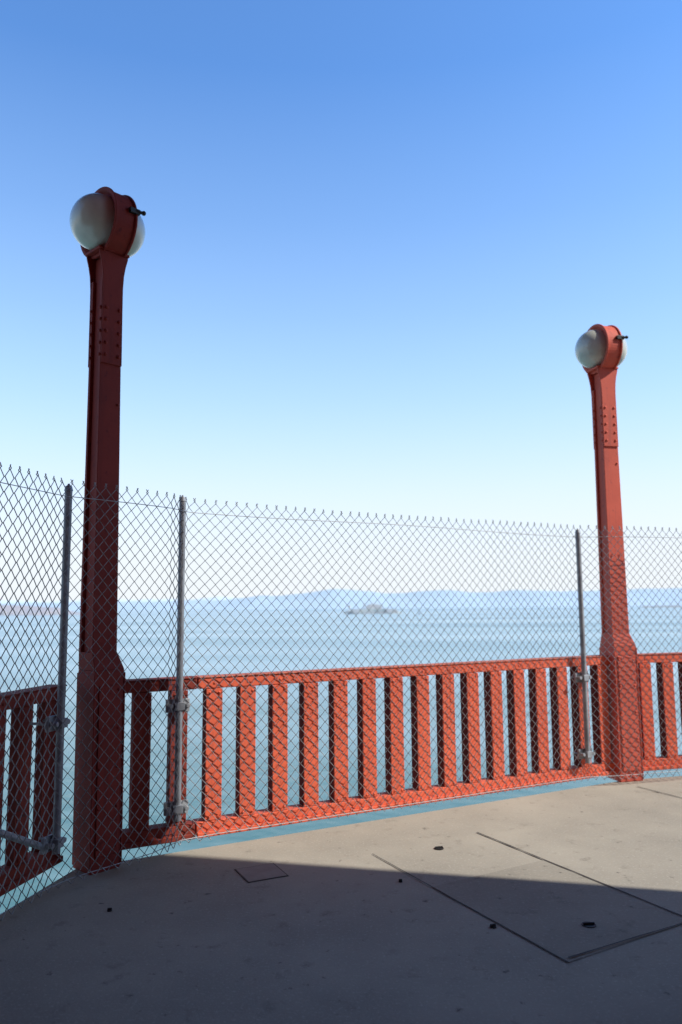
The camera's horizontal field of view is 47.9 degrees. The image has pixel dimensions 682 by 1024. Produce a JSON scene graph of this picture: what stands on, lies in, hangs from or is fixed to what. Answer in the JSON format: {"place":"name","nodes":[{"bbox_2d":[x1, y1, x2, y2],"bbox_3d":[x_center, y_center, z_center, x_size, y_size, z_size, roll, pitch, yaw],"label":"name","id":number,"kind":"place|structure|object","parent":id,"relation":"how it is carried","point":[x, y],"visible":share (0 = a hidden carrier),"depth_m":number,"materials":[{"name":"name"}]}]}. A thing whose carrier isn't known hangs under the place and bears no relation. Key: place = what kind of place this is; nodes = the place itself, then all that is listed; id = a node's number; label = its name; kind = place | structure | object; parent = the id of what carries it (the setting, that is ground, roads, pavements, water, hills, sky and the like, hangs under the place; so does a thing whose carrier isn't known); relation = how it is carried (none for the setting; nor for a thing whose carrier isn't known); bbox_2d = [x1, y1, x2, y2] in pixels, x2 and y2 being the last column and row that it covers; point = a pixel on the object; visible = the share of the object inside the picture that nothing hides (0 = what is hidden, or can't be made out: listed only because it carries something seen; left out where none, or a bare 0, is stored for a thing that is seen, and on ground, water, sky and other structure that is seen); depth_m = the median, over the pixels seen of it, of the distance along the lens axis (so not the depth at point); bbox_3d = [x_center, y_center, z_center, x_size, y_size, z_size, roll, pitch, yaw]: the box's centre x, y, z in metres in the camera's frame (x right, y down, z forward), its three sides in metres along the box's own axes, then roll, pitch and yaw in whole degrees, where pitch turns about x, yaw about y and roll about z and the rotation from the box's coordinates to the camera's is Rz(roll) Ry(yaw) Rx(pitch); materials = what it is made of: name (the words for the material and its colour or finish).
{"place":"outdoors","nodes":[
{"label":"outdoors","id":0,"kind":"place"},
{"bbox_2d":[0,605,79,615],"bbox_3d":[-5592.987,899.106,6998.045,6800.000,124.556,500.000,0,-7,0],"label":"town headland","id":1,"kind":"structure","parent":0,"point":[27,608],"depth_m":7001.69,"materials":[{"name":"grey"}]},
{"bbox_2d":[0,590,598,603],"bbox_3d":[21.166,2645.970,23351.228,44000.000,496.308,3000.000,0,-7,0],"label":"distant hills","id":2,"kind":"structure","parent":0,"point":[152,600],"depth_m":24236.47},
{"bbox_2d":[0,776,681,1023],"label":"walkway deck","id":3,"kind":"structure","parent":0,"point":[340,925],"depth_m":4.08,"materials":[{"name":"concrete"}]},
{"bbox_2d":[0,684,66,896],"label":"bridge railing","id":4,"kind":"object","parent":3,"relation":"on","point":[25,724],"visible":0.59,"depth_m":4.70,"materials":[{"name":"metal"}]},
{"bbox_2d":[69,187,145,874],"bbox_3d":[-1.648,0.011,5.291,0.539,4.677,0.496,0,-7,-6],"label":"street lamp","id":5,"kind":"object","parent":3,"relation":"on","point":[107,226],"visible":0.99,"depth_m":5.24,"materials":[{"name":"red metal"}]},
{"bbox_2d":[122,676,196,849],"bbox_3d":[-1.305,1.753,5.446,0.538,1.125,0.149,3,-8,-28],"label":"bridge railing","id":6,"kind":"object","parent":3,"relation":"on","point":[138,712],"visible":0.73,"depth_m":5.38,"materials":[{"name":"metal"}]},
{"bbox_2d":[234,863,288,882],"bbox_3d":[-0.511,2.308,4.919,0.270,0.004,0.270,3,-8,-26],"label":"access hatch","id":7,"kind":"object","parent":3,"relation":"on","point":[260,872],"visible":1,"depth_m":4.91,"materials":[{"name":"grey metal"}]},
{"bbox_2d":[0,462,681,920],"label":"chain link fence","id":8,"kind":"object","parent":3,"relation":"on","point":[176,808],"visible":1,"depth_m":5.62,"materials":[{"name":"metal"}]},
{"bbox_2d":[434,846,443,849],"bbox_3d":[0.686,2.348,5.376,0.066,0.017,0.066,1,-7,-13],"label":"deck lifting eye","id":9,"kind":"object","parent":3,"relation":"on","point":[438,848],"visible":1,"depth_m":5.37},
{"bbox_2d":[581,921,595,927],"bbox_3d":[1.315,2.186,4.076,0.076,0.017,0.076,0,-7,-6],"label":"deck lifting eye","id":10,"kind":"object","parent":3,"relation":"on","point":[586,924],"visible":1,"depth_m":4.07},
{"bbox_2d":[575,324,643,781],"bbox_3d":[2.731,0.326,7.727,0.539,4.566,0.496,-4,-8,27],"label":"street lamp","id":11,"kind":"object","parent":3,"relation":"on","point":[601,352],"visible":0.99,"depth_m":7.69,"materials":[{"name":"metal"}]},
{"bbox_2d":[192,655,615,837],"bbox_3d":[0.791,1.871,6.557,4.189,1.125,0.149,3,-8,-28],"label":"bridge railing","id":12,"kind":"object","parent":11,"relation":"attached to","point":[245,743],"visible":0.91,"depth_m":6.35,"materials":[{"name":"red metal"}]},
{"bbox_2d":[637,652,681,770],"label":"bridge railing","id":13,"kind":"object","parent":11,"relation":"attached to","point":[647,707],"visible":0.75,"depth_m":7.67,"materials":[{"name":"red metal"}]},
{"bbox_2d":[0,606,681,913],"bbox_3d":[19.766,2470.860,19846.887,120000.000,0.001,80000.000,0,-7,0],"label":"bay water","id":14,"kind":"structure","parent":0,"point":[205,842],"depth_m":899.69,"materials":[{"name":"blue liquid"}]},
{"bbox_2d":[0,610,68,614],"bbox_3d":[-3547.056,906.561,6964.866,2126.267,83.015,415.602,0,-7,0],"label":"waterfront town","id":15,"kind":"object","parent":14,"relation":"in","point":[55,613],"visible":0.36,"depth_m":6822.07},
{"bbox_2d":[641,605,681,607],"bbox_3d":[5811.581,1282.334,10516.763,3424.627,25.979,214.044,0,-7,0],"label":"shoreline town","id":16,"kind":"object","parent":14,"relation":"on","point":[660,606],"visible":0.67,"depth_m":10482.63},
{"bbox_2d":[0,0,681,601],"label":"sky","id":17,"kind":"structure","parent":0,"point":[382,239],"materials":[{"name":"blue"}]},
{"bbox_2d":[1,588,681,610],"bbox_3d":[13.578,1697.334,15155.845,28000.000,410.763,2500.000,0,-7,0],"label":"distant hills","id":18,"kind":"structure","parent":0,"point":[286,603],"depth_m":14769.25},
{"bbox_2d":[343,602,401,613],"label":"prison island","id":19,"kind":"structure","parent":0,"point":[372,610],"depth_m":5897.16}
]}

